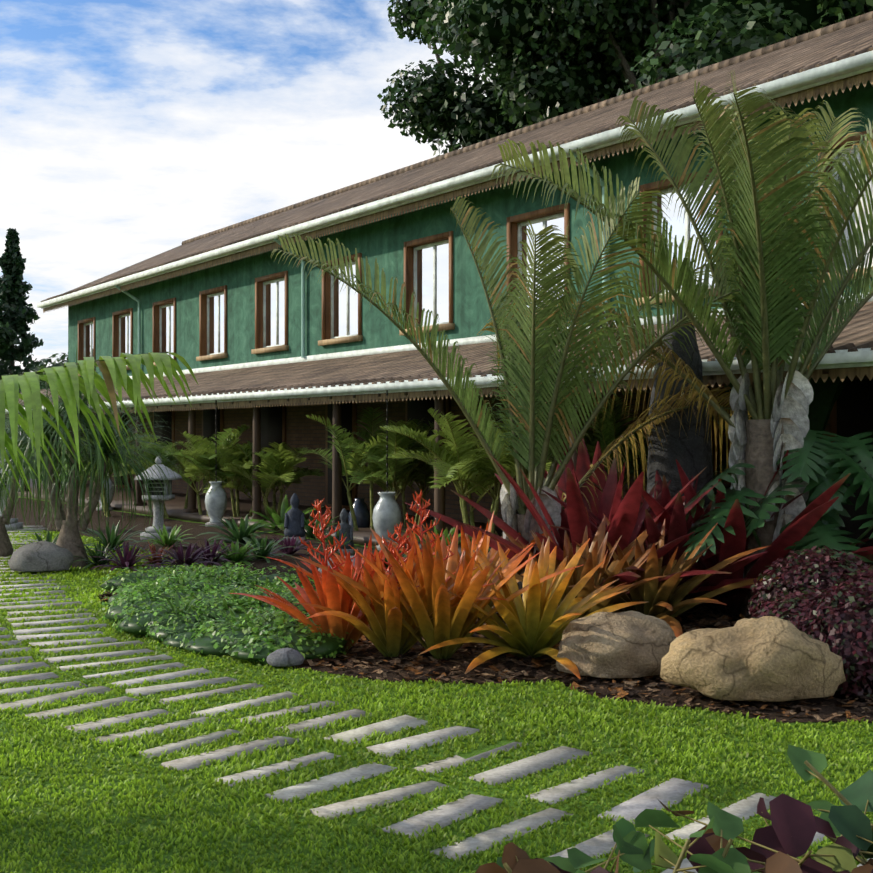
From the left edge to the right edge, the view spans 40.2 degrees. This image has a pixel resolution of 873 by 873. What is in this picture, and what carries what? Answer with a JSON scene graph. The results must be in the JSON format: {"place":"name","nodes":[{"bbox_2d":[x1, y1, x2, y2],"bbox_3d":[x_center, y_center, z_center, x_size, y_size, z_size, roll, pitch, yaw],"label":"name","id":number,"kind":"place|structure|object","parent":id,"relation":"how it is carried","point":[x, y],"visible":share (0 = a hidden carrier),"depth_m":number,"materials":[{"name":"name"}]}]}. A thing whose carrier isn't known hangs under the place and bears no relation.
{"place":"outdoors","nodes":[
{"label":"outdoors","id":0,"kind":"place"},
{"bbox_2d":[0,0,497,437],"label":"sky","id":1,"kind":"structure","parent":0,"point":[131,131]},
{"bbox_2d":[0,0,872,453],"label":"tree","id":2,"kind":"object","parent":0,"point":[638,46],"depth_m":30.81,"materials":[{"name":"green plant"}]},
{"bbox_2d":[0,441,872,872],"bbox_3d":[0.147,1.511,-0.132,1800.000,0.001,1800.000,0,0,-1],"label":"lawn","id":3,"kind":"structure","parent":0,"point":[362,813],"depth_m":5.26,"materials":[{"name":"green plant"}]},
{"bbox_2d":[0,349,187,567],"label":"ponytail palm","id":4,"kind":"object","parent":3,"relation":"on","point":[24,445],"depth_m":13.72,"materials":[{"name":"green plant"}]},
{"bbox_2d":[0,352,197,503],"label":"palm","id":5,"kind":"object","parent":3,"relation":"on","point":[66,382],"visible":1,"depth_m":4.58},
{"bbox_2d":[0,526,872,872],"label":"stepping slabs","id":6,"kind":"structure","parent":3,"relation":"on","point":[672,790],"depth_m":5.68,"materials":[{"name":"stone"}]},
{"bbox_2d":[11,498,872,722],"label":"soil","id":7,"kind":"structure","parent":3,"relation":"on","point":[195,529],"depth_m":7.99,"materials":[{"name":"soil"}]},
{"bbox_2d":[15,494,497,573],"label":"palm plants","id":8,"kind":"object","parent":7,"relation":"on","point":[128,558],"visible":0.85,"depth_m":14.82,"materials":[{"name":"green plant"}]},
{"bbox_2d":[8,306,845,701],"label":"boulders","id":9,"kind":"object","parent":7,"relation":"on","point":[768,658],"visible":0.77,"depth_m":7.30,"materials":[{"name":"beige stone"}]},
{"bbox_2d":[98,546,872,699],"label":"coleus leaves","id":10,"kind":"object","parent":7,"relation":"on","point":[845,591],"visible":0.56,"depth_m":8.25,"materials":[{"name":"green plant"}]},
{"bbox_2d":[99,581,872,721],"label":"bark chips","id":11,"kind":"object","parent":7,"relation":"on","point":[420,662],"visible":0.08,"depth_m":7.58,"materials":[{"name":"wood"}]},
{"bbox_2d":[270,69,872,618],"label":"triangle palm","id":12,"kind":"object","parent":11,"relation":"on","point":[766,275],"depth_m":9.81,"materials":[{"name":"green plant"}]},
{"bbox_2d":[99,560,872,685],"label":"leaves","id":13,"kind":"object","parent":7,"relation":"on","point":[330,645],"visible":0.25,"depth_m":8.40,"materials":[{"name":"green plant"}]},
{"bbox_2d":[116,562,301,641],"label":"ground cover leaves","id":14,"kind":"object","parent":13,"relation":"on","point":[241,602],"visible":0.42,"depth_m":9.58,"materials":[{"name":"green plant"}]},
{"bbox_2d":[230,438,872,678],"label":"bromeliads","id":15,"kind":"object","parent":7,"relation":"on","point":[617,553],"visible":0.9,"depth_m":8.78,"materials":[{"name":"orange plant"}]},
{"bbox_2d":[299,490,453,581],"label":"bromeliad flowers","id":16,"kind":"object","parent":15,"relation":"attached to","point":[321,536],"visible":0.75,"depth_m":8.22,"materials":[{"name":"red plant"}]},
{"bbox_2d":[605,376,872,493],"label":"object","id":17,"kind":"object","parent":7,"relation":"on","point":[827,393],"visible":0.06,"depth_m":12.28,"materials":[{"name":"green plant"}]},
{"bbox_2d":[683,430,872,566],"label":"philodendron leaves","id":18,"kind":"object","parent":7,"relation":"on","point":[822,463],"visible":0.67,"depth_m":9.54,"materials":[{"name":"green plant"}]},
{"bbox_2d":[17,479,872,572],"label":"building veranda floor","id":19,"kind":"structure","parent":3,"relation":"on","point":[175,508],"depth_m":22.14,"materials":[{"name":"concrete"}]},
{"bbox_2d":[99,477,401,546],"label":"ceramic urns","id":20,"kind":"object","parent":19,"relation":"on","point":[387,514],"visible":0.54,"depth_m":18.20,"materials":[{"name":"grey ceramic"}]},
{"bbox_2d":[0,457,559,555],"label":"garden statues","id":21,"kind":"object","parent":19,"relation":"on","point":[294,520],"visible":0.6,"depth_m":17.39,"materials":[{"name":"grey stone"}]},
{"bbox_2d":[100,481,499,546],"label":"areca palm canes","id":22,"kind":"object","parent":19,"relation":"on","point":[463,506],"visible":0.29,"depth_m":18.12,"materials":[{"name":"green plant"}]},
{"bbox_2d":[68,397,647,511],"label":"palm plants","id":23,"kind":"object","parent":22,"relation":"attached to","point":[413,452],"visible":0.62,"depth_m":17.46,"materials":[{"name":"green plant"}]},
{"bbox_2d":[18,369,828,538],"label":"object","id":24,"kind":"structure","parent":19,"relation":"on","point":[439,500],"depth_m":17.63,"materials":[{"name":"brown wood"}]},
{"bbox_2d":[68,381,829,522],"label":"ground floor wall","id":25,"kind":"structure","parent":0,"point":[303,430],"depth_m":23.54,"materials":[{"name":"brown wood"}]},
{"bbox_2d":[68,80,872,378],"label":"building walls","id":26,"kind":"structure","parent":0,"point":[382,241],"depth_m":21.66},
{"bbox_2d":[115,152,607,367],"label":"building downpipes","id":27,"kind":"object","parent":26,"relation":"attached to","point":[302,298],"visible":0.56,"depth_m":24.00,"materials":[{"name":"green metal"}]},
{"bbox_2d":[5,51,872,413],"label":"white trim","id":28,"kind":"structure","parent":26,"relation":"attached to","point":[811,79],"depth_m":18.38,"materials":[{"name":"white paint"}]},
{"bbox_2d":[5,11,872,408],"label":"building roof","id":29,"kind":"structure","parent":26,"relation":"on","point":[821,47],"depth_m":20.06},
{"bbox_2d":[105,390,387,492],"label":"ornament rain chains","id":30,"kind":"object","parent":29,"relation":"hanging from","point":[386,440],"visible":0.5,"depth_m":15.73,"materials":[{"name":"black metal"}]},
{"bbox_2d":[5,70,872,417],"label":"gutter","id":31,"kind":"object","parent":29,"relation":"attached to","point":[781,102],"depth_m":16.80,"materials":[{"name":"white metal"}]},
{"bbox_2d":[78,130,872,560],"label":"window frames","id":32,"kind":"structure","parent":26,"relation":"in","point":[408,268],"depth_m":22.81,"materials":[{"name":"brown wood"}]},
{"bbox_2d":[85,148,872,358],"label":"window curtains","id":33,"kind":"object","parent":32,"relation":"in","point":[424,277],"visible":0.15,"depth_m":21.03,"materials":[{"name":"white fabric"}]},
{"bbox_2d":[78,267,872,375],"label":"building window sills","id":34,"kind":"structure","parent":26,"relation":"attached to","point":[442,327],"depth_m":22.93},
{"bbox_2d":[80,379,872,550],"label":"doors","id":35,"kind":"structure","parent":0,"point":[855,407],"depth_m":20.55,"materials":[{"name":"brown wood"}]},
{"bbox_2d":[839,150,872,267],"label":"building curtains","id":36,"kind":"object","parent":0,"point":[856,208],"depth_m":13.80,"materials":[{"name":"white fabric"}]},
{"bbox_3d":[1.283,1.885,2.127,3.042,2.221,2.080,0,0,-1],"label":"mulch mound","id":37,"kind":"object","parent":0,"visible":0},
{"bbox_2d":[475,744,872,872],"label":"begonia plants","id":38,"kind":"object","parent":37,"relation":"on","point":[782,842],"visible":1,"depth_m":2.32,"materials":[{"name":"green plant"}]}
]}

